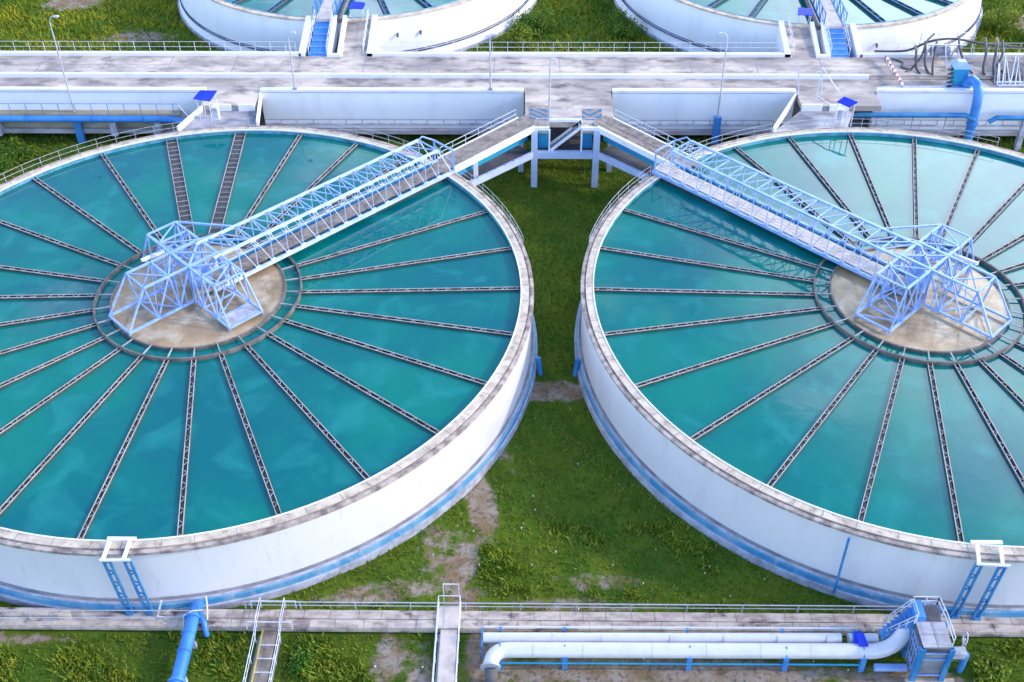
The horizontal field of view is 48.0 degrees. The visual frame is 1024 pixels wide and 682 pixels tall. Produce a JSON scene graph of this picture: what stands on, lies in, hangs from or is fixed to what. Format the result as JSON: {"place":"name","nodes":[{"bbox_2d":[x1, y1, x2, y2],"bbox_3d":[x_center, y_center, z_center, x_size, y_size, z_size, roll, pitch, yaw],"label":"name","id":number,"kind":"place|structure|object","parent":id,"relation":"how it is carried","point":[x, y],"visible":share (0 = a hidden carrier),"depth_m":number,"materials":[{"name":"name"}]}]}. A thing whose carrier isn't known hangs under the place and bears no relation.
{"place":"outdoors","nodes":[
{"label":"outdoors","id":0,"kind":"place"},
{"bbox_2d":[3,111,1017,135],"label":"ledge","id":1,"kind":"object","parent":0,"point":[855,121],"depth_m":88.86,"materials":[{"name":"concrete"}]},
{"bbox_2d":[0,103,181,126],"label":"catwalk","id":2,"kind":"object","parent":1,"relation":"on","point":[140,112],"visible":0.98,"depth_m":88.10,"materials":[{"name":"blue paint"}]},
{"bbox_2d":[0,105,197,135],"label":"pipeline","id":3,"kind":"object","parent":1,"relation":"on","point":[113,121],"visible":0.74,"depth_m":87.71,"materials":[{"name":"blue paint"}]},
{"bbox_2d":[265,119,506,127],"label":"catwalk","id":4,"kind":"object","parent":1,"relation":"on","point":[401,125],"visible":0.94,"depth_m":88.66,"materials":[{"name":"metal"}]},
{"bbox_2d":[628,120,773,128],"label":"catwalk","id":5,"kind":"object","parent":1,"relation":"on","point":[701,126],"visible":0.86,"depth_m":88.35,"materials":[{"name":"metal"}]},
{"bbox_2d":[868,120,1020,129],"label":"catwalk","id":6,"kind":"object","parent":1,"relation":"on","point":[986,126],"visible":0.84,"depth_m":88.36,"materials":[{"name":"metal"}]},
{"bbox_2d":[0,0,1023,681],"bbox_3d":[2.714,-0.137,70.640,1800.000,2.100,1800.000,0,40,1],"label":"ground","id":7,"kind":"structure","parent":0,"point":[390,656],"depth_m":58.78,"materials":[{"name":"green plant"}]},
{"bbox_2d":[0,132,44,174],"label":"shrub","id":8,"kind":"object","parent":7,"relation":"on","point":[6,153],"visible":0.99,"depth_m":88.00,"materials":[{"name":"green plant"}]},
{"bbox_2d":[49,15,86,142],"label":"lamp post","id":9,"kind":"object","parent":7,"relation":"on","point":[80,134],"visible":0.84,"depth_m":88.51,"materials":[{"name":"metal"}]},
{"bbox_2d":[167,596,209,681],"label":"outlet pipe","id":10,"kind":"object","parent":7,"relation":"on","point":[194,616],"visible":1,"depth_m":54.05,"materials":[{"name":"blue metal"}]},
{"bbox_2d":[0,117,537,611],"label":"clarifier tank","id":11,"kind":"object","parent":7,"relation":"on","point":[410,495],"visible":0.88,"depth_m":61.05,"materials":[{"name":"white paint"}]},
{"bbox_2d":[99,537,153,614],"bbox_3d":[-18.144,11.319,54.778,1.661,4.750,1.330,0,40,1],"label":"wall bracket","id":12,"kind":"object","parent":11,"relation":"attached to","point":[123,559],"depth_m":53.84,"materials":[{"name":"blue metal"}]},
{"bbox_2d":[108,221,263,335],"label":"hub frame","id":13,"kind":"object","parent":11,"relation":"on","point":[198,274],"visible":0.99,"depth_m":67.30,"materials":[{"name":"blue metal"}]},
{"bbox_2d":[0,134,520,539],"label":"water","id":14,"kind":"structure","parent":11,"relation":"in","point":[305,462],"depth_m":64.61,"materials":[{"name":"teal liquid"}]},
{"bbox_2d":[195,136,455,291],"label":"truss bridge","id":15,"kind":"structure","parent":11,"relation":"on","point":[371,197],"depth_m":73.35,"materials":[{"name":"blue metal"}]},
{"bbox_2d":[432,109,538,185],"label":"access bridge","id":16,"kind":"structure","parent":11,"relation":"on","point":[498,150],"depth_m":81.93,"materials":[{"name":"white paint"}]},
{"bbox_2d":[242,597,296,681],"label":"gangway","id":17,"kind":"object","parent":7,"relation":"on","point":[263,658],"visible":1,"depth_m":54.33,"materials":[{"name":"paint"}]},
{"bbox_2d":[278,634,319,676],"bbox_3d":[-9.906,14.807,53.938,1.890,0.736,2.430,0,40,1],"label":"shrub","id":18,"kind":"object","parent":7,"relation":"on","point":[302,661],"visible":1,"depth_m":53.75,"materials":[{"name":"green plant"}]},
{"bbox_2d":[178,0,536,51],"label":"clarifier tank","id":19,"kind":"object","parent":7,"relation":"on","point":[453,23],"visible":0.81,"depth_m":96.99,"materials":[{"name":"concrete"}]},
{"bbox_2d":[312,0,349,22],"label":"footbridge","id":20,"kind":"object","parent":19,"relation":"on","point":[324,8],"visible":1,"depth_m":95.12,"materials":[{"name":"blue paint"}]},
{"bbox_2d":[226,0,455,16],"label":"water","id":21,"kind":"structure","parent":19,"relation":"in","point":[301,7],"depth_m":96.94,"materials":[{"name":"teal liquid"}]},
{"bbox_2d":[348,1,364,16],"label":"canopy","id":22,"kind":"object","parent":19,"relation":"on","point":[353,5],"visible":0.91,"depth_m":94.04,"materials":[{"name":"metal"}]},
{"bbox_2d":[432,583,460,681],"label":"gangway","id":23,"kind":"object","parent":7,"relation":"on","point":[448,621],"visible":0.99,"depth_m":54.17,"materials":[{"name":"paint"}]},
{"bbox_2d":[0,601,1023,636],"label":"drain walkway","id":24,"kind":"structure","parent":7,"relation":"on","point":[301,620],"depth_m":55.21,"materials":[{"name":"concrete"}]},
{"bbox_2d":[58,611,71,619],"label":"concrete block","id":25,"kind":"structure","parent":24,"relation":"on","point":[64,614],"depth_m":55.23,"materials":[{"name":"grey concrete"}]},
{"bbox_2d":[156,600,166,618],"bbox_3d":[-16.876,12.855,55.159,0.512,1.094,0.279,0,40,1],"label":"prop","id":26,"kind":"object","parent":24,"relation":"on","point":[157,615],"visible":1,"depth_m":55.24,"materials":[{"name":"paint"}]},
{"bbox_2d":[0,518,1023,681],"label":"weeds","id":27,"kind":"object","parent":7,"relation":"on","point":[81,658],"visible":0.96,"depth_m":54.36,"materials":[{"name":"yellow plant"}]},
{"bbox_2d":[502,19,536,50],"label":"shrub","id":28,"kind":"object","parent":7,"relation":"on","point":[515,38],"visible":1,"depth_m":98.53,"materials":[{"name":"green plant"}]},
{"bbox_2d":[511,4,559,35],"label":"shrub","id":29,"kind":"object","parent":7,"relation":"on","point":[536,20],"visible":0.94,"depth_m":101.16,"materials":[{"name":"green plant"}]},
{"bbox_2d":[535,356,542,375],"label":"valve post","id":30,"kind":"object","parent":7,"relation":"on","point":[539,366],"visible":1,"depth_m":69.20,"materials":[{"name":"blue metal"}]},
{"bbox_2d":[256,96,864,111],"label":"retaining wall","id":31,"kind":"structure","parent":7,"relation":"on","point":[796,107],"depth_m":90.55,"materials":[{"name":"concrete"}]},
{"bbox_2d":[518,112,611,187],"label":"stair frame","id":32,"kind":"object","parent":7,"relation":"on","point":[574,142],"visible":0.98,"depth_m":84.04,"materials":[{"name":"blue metal"}]},
{"bbox_2d":[572,358,580,376],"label":"valve post","id":33,"kind":"object","parent":7,"relation":"on","point":[576,366],"visible":1,"depth_m":69.08,"materials":[{"name":"blue metal"}]},
{"bbox_2d":[604,7,647,40],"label":"shrub","id":34,"kind":"object","parent":7,"relation":"on","point":[630,31],"visible":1,"depth_m":100.56,"materials":[{"name":"green plant"}]},
{"bbox_2d":[480,622,909,681],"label":"pipeline","id":35,"kind":"object","parent":7,"relation":"on","point":[564,645],"visible":0.98,"depth_m":53.12,"materials":[{"name":"metal"}]},
{"bbox_2d":[850,631,867,646],"bbox_3d":[16.118,13.931,53.542,0.569,0.882,1.040,0,40,1],"label":"valve","id":36,"kind":"object","parent":35,"relation":"attached to","point":[859,639],"visible":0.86,"depth_m":53.17,"materials":[{"name":"blue paint"}]},
{"bbox_2d":[711,32,727,144],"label":"lamp post","id":37,"kind":"object","parent":7,"relation":"on","point":[717,120],"visible":0.83,"depth_m":87.74,"materials":[{"name":"metal"}]},
{"bbox_2d":[613,0,982,52],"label":"clarifier tank","id":38,"kind":"object","parent":7,"relation":"on","point":[681,20],"visible":0.62,"depth_m":95.91,"materials":[{"name":"concrete"}]},
{"bbox_2d":[797,7,812,23],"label":"canopy","id":39,"kind":"object","parent":38,"relation":"on","point":[806,11],"visible":0.91,"depth_m":92.76,"materials":[{"name":"metal"}]},
{"bbox_2d":[690,0,956,23],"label":"water","id":40,"kind":"structure","parent":38,"relation":"in","point":[777,10],"depth_m":96.19,"materials":[{"name":"teal liquid"}]},
{"bbox_2d":[804,0,847,29],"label":"footbridge","id":41,"kind":"object","parent":38,"relation":"on","point":[828,10],"visible":1,"depth_m":94.02,"materials":[{"name":"blue paint"}]},
{"bbox_2d":[574,119,1023,616],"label":"clarifier tank","id":42,"kind":"object","parent":7,"relation":"on","point":[674,469],"visible":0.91,"depth_m":61.67,"materials":[{"name":"white paint"}]},
{"bbox_2d":[592,110,705,178],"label":"access bridge","id":43,"kind":"structure","parent":42,"relation":"attached to","point":[631,150],"depth_m":82.17,"materials":[{"name":"white paint"}]},
{"bbox_2d":[652,137,922,295],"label":"truss bridge","id":44,"kind":"structure","parent":42,"relation":"on","point":[869,269],"depth_m":72.97,"materials":[{"name":"blue metal"}]},
{"bbox_2d":[594,136,1023,545],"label":"water","id":45,"kind":"structure","parent":42,"relation":"in","point":[829,468],"depth_m":64.68,"materials":[{"name":"teal liquid"}]},
{"bbox_2d":[832,537,850,593],"bbox_3d":[15.828,10.806,55.291,0.132,4.082,0.174,15,42,18],"label":"down pipe","id":46,"kind":"object","parent":42,"relation":"attached to","point":[841,565],"visible":1,"depth_m":55.19,"materials":[{"name":"blue metal"}]},
{"bbox_2d":[854,223,1011,339],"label":"hub frame","id":47,"kind":"object","parent":42,"relation":"on","point":[918,272],"visible":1,"depth_m":66.85,"materials":[{"name":"blue metal"}]},
{"bbox_2d":[949,540,1010,620],"bbox_3d":[21.881,11.454,54.395,1.793,4.750,1.428,0,40,1],"label":"wall bracket","id":48,"kind":"object","parent":42,"relation":"attached to","point":[980,565],"depth_m":53.48,"materials":[{"name":"blue metal"}]},
{"bbox_2d":[873,596,969,681],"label":"valve tower","id":49,"kind":"structure","parent":7,"relation":"on","point":[929,649],"depth_m":52.58,"materials":[{"name":"metal"}]},
{"bbox_2d":[851,112,1023,150],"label":"pipeline","id":50,"kind":"object","parent":7,"relation":"on","point":[1018,139],"visible":0.91,"depth_m":86.67,"materials":[{"name":"blue paint"}]},
{"bbox_2d":[960,75,983,139],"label":"elbow pipe","id":51,"kind":"object","parent":7,"relation":"on","point":[974,82],"visible":0.88,"depth_m":86.18,"materials":[{"name":"blue metal"}]},
{"bbox_2d":[971,651,1014,681],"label":"shrub","id":52,"kind":"object","parent":7,"relation":"on","point":[991,669],"visible":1,"depth_m":52.96,"materials":[{"name":"green plant"}]},
{"bbox_2d":[981,1,1023,38],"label":"shrub","id":53,"kind":"object","parent":7,"relation":"on","point":[996,19],"visible":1,"depth_m":100.77,"materials":[{"name":"green plant"}]},
{"bbox_2d":[0,56,1023,77],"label":"road","id":54,"kind":"structure","parent":0,"point":[874,67],"depth_m":90.01,"materials":[{"name":"concrete"}]},
{"bbox_2d":[298,9,379,56],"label":"ramp","id":55,"kind":"structure","parent":54,"relation":"on","point":[357,38],"depth_m":92.70,"materials":[{"name":"white paint"}]},
{"bbox_2d":[0,51,1023,57],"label":"kerb","id":56,"kind":"structure","parent":54,"relation":"on","point":[467,54],"depth_m":91.05,"materials":[{"name":"paint"}]},
{"bbox_2d":[12,41,295,51],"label":"railing","id":57,"kind":"object","parent":56,"relation":"on","point":[164,46],"visible":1,"depth_m":91.12,"materials":[{"name":"metal"}]},
{"bbox_2d":[371,42,787,52],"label":"railing","id":58,"kind":"object","parent":56,"relation":"on","point":[644,47],"visible":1,"depth_m":90.67,"materials":[{"name":"metal"}]},
{"bbox_2d":[866,43,1021,52],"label":"railing","id":59,"kind":"object","parent":56,"relation":"on","point":[929,43],"visible":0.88,"depth_m":90.48,"materials":[{"name":"metal"}]},
{"bbox_2d":[874,38,1021,51],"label":"hose","id":60,"kind":"object","parent":59,"relation":"on","point":[965,40],"visible":0.98,"depth_m":90.15,"materials":[{"name":"black rubber"}]},
{"bbox_2d":[775,14,862,57],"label":"staircase","id":61,"kind":"structure","parent":54,"relation":"on","point":[827,43],"depth_m":91.89,"materials":[{"name":"white paint"}]},
{"bbox_2d":[892,58,911,69],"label":"hose","id":62,"kind":"object","parent":54,"relation":"on","point":[902,62],"visible":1,"depth_m":89.76,"materials":[{"name":"grey rubber"}]},
{"bbox_2d":[914,45,920,73],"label":"hose","id":63,"kind":"object","parent":54,"relation":"on","point":[916,67],"visible":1,"depth_m":88.90,"materials":[{"name":"grey rubber"}]},
{"bbox_2d":[905,33,934,71],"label":"hose","id":64,"kind":"object","parent":54,"relation":"on","point":[925,44],"visible":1,"depth_m":89.09,"materials":[{"name":"grey rubber"}]},
{"bbox_2d":[924,41,929,73],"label":"hose","id":65,"kind":"object","parent":54,"relation":"on","point":[925,65],"visible":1,"depth_m":88.88,"materials":[{"name":"grey rubber"}]},
{"bbox_2d":[917,32,975,67],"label":"trestle","id":66,"kind":"object","parent":54,"relation":"on","point":[944,50],"visible":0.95,"depth_m":89.34,"materials":[{"name":"metal"}]},
{"bbox_2d":[931,40,937,74],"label":"hose","id":67,"kind":"object","parent":66,"relation":"hanging from","point":[933,60],"visible":1,"depth_m":88.90,"materials":[{"name":"grey rubber"}]},
{"bbox_2d":[958,35,972,73],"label":"hose","id":68,"kind":"object","parent":54,"relation":"on","point":[960,51],"visible":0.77,"depth_m":88.92,"materials":[{"name":"grey rubber"}]},
{"bbox_2d":[982,37,987,74],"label":"hose","id":69,"kind":"object","parent":54,"relation":"on","point":[985,56],"visible":1,"depth_m":88.70,"materials":[{"name":"grey rubber"}]},
{"bbox_2d":[992,37,998,74],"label":"hose","id":70,"kind":"object","parent":54,"relation":"on","point":[995,55],"visible":1,"depth_m":88.57,"materials":[{"name":"grey rubber"}]},
{"bbox_2d":[996,40,1006,73],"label":"hose","id":71,"kind":"object","parent":54,"relation":"on","point":[1002,51],"visible":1,"depth_m":88.93,"materials":[{"name":"grey rubber"}]},
{"bbox_2d":[1011,56,1015,80],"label":"steel tube","id":72,"kind":"object","parent":54,"relation":"on","point":[1013,68],"visible":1,"depth_m":88.67,"materials":[{"name":"white metal"}]},
{"bbox_2d":[1017,56,1020,83],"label":"steel tube","id":73,"kind":"object","parent":54,"relation":"on","point":[1018,67],"visible":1,"depth_m":88.86,"materials":[{"name":"white metal"}]},
{"bbox_2d":[0,77,1023,132],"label":"road","id":74,"kind":"structure","parent":0,"point":[571,98],"depth_m":87.88,"materials":[{"name":"concrete"}]},
{"bbox_2d":[0,87,206,117],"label":"channel wall","id":75,"kind":"structure","parent":74,"relation":"attached to","point":[145,98],"depth_m":87.64,"materials":[{"name":"paint"}]},
{"bbox_2d":[177,92,261,130],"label":"platform","id":76,"kind":"structure","parent":74,"relation":"on","point":[246,111],"depth_m":84.78,"materials":[{"name":"concrete"}]},
{"bbox_2d":[193,90,219,120],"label":"canopy","id":77,"kind":"object","parent":76,"relation":"on","point":[205,95],"visible":0.98,"depth_m":83.92,"materials":[{"name":"metal"}]},
{"bbox_2d":[260,87,523,122],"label":"channel wall","id":78,"kind":"structure","parent":74,"relation":"attached to","point":[466,105],"depth_m":87.68,"materials":[{"name":"paint"}]},
{"bbox_2d":[288,31,296,89],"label":"lamp post","id":79,"kind":"object","parent":78,"relation":"on","point":[294,84],"visible":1,"depth_m":85.62,"materials":[{"name":"metal"}]},
{"bbox_2d":[489,33,497,89],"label":"lamp post","id":80,"kind":"object","parent":78,"relation":"on","point":[490,81],"visible":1,"depth_m":85.46,"materials":[{"name":"metal"}]},
{"bbox_2d":[0,72,869,78],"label":"kerb","id":81,"kind":"structure","parent":74,"relation":"on","point":[396,75],"depth_m":88.68,"materials":[{"name":"paint"}]},
{"bbox_2d":[529,109,547,119],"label":"hazard marking","id":82,"kind":"object","parent":74,"relation":"on","point":[534,114],"visible":0.79,"depth_m":84.45,"materials":[{"name":"paint"}]},
{"bbox_2d":[547,58,555,117],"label":"lamp post","id":83,"kind":"object","parent":74,"relation":"on","point":[548,116],"visible":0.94,"depth_m":82.31,"materials":[{"name":"metal"}]},
{"bbox_2d":[582,109,601,119],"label":"hazard marking","id":84,"kind":"object","parent":74,"relation":"on","point":[592,113],"visible":0.98,"depth_m":84.42,"materials":[{"name":"paint"}]},
{"bbox_2d":[612,88,795,123],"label":"channel wall","id":85,"kind":"structure","parent":74,"relation":"attached to","point":[699,103],"depth_m":87.38,"materials":[{"name":"paint"}]},
{"bbox_2d":[772,93,852,131],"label":"platform","id":86,"kind":"structure","parent":74,"relation":"on","point":[811,113],"depth_m":84.49,"materials":[{"name":"concrete"}]},
{"bbox_2d":[834,97,857,127],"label":"canopy","id":87,"kind":"object","parent":86,"relation":"on","point":[847,102],"visible":1,"depth_m":82.89,"materials":[{"name":"metal"}]},
{"bbox_2d":[798,67,839,103],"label":"pipe frame","id":88,"kind":"object","parent":74,"relation":"on","point":[822,68],"visible":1,"depth_m":85.05,"materials":[{"name":"paint"}]},
{"bbox_2d":[884,55,903,87],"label":"barrier","id":89,"kind":"object","parent":74,"relation":"on","point":[894,70],"visible":1,"depth_m":88.20,"materials":[{"name":"red paint"}]},
{"bbox_2d":[865,87,1023,124],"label":"channel wall","id":90,"kind":"structure","parent":74,"relation":"attached to","point":[1002,101],"depth_m":87.06,"materials":[{"name":"paint"}]},
{"bbox_2d":[881,86,943,87],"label":"conduit","id":91,"kind":"object","parent":90,"relation":"on","point":[912,86],"visible":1,"depth_m":86.79,"materials":[{"name":"metal"}]},
{"bbox_2d":[945,59,970,87],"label":"dosing hopper","id":92,"kind":"object","parent":74,"relation":"on","point":[959,69],"visible":1,"depth_m":86.39,"materials":[{"name":"paint"}]},
{"bbox_2d":[979,77,1001,79],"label":"hose","id":93,"kind":"object","parent":74,"relation":"on","point":[989,78],"visible":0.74,"depth_m":87.94,"materials":[{"name":"grey rubber"}]},
{"bbox_2d":[1002,54,1005,83],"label":"steel tube","id":94,"kind":"object","parent":74,"relation":"on","point":[1004,68],"visible":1,"depth_m":88.47,"materials":[{"name":"white metal"}]},
{"bbox_2d":[995,81,1023,86],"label":"steel bars","id":95,"kind":"object","parent":74,"relation":"on","point":[1007,84],"visible":1,"depth_m":87.11,"materials":[{"name":"white metal"}]},
{"bbox_2d":[994,58,996,84],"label":"steel tube","id":96,"kind":"object","parent":95,"relation":"on","point":[995,71],"visible":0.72,"depth_m":88.23,"materials":[{"name":"grey metal"}]},
{"bbox_2d":[996,53,999,86],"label":"steel tube","id":97,"kind":"object","parent":95,"relation":"on","point":[997,72],"visible":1,"depth_m":88.04,"materials":[{"name":"white metal"}]},
{"bbox_2d":[1006,59,1009,83],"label":"steel tube","id":98,"kind":"object","parent":95,"relation":"on","point":[1007,71],"visible":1,"depth_m":88.56,"materials":[{"name":"white metal"}]},
{"bbox_2d":[1014,62,1017,83],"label":"steel tube","id":99,"kind":"object","parent":95,"relation":"on","point":[1016,73],"visible":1,"depth_m":88.32,"materials":[{"name":"white metal"}]},
{"bbox_2d":[0,0,1023,52],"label":"grass","id":100,"kind":"structure","parent":0,"point":[143,7],"depth_m":102.08,"materials":[{"name":"green plant"}]},
{"bbox_2d":[0,133,1023,180],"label":"grass","id":101,"kind":"structure","parent":0,"point":[57,137],"depth_m":89.39,"materials":[{"name":"green plant"}]}
]}

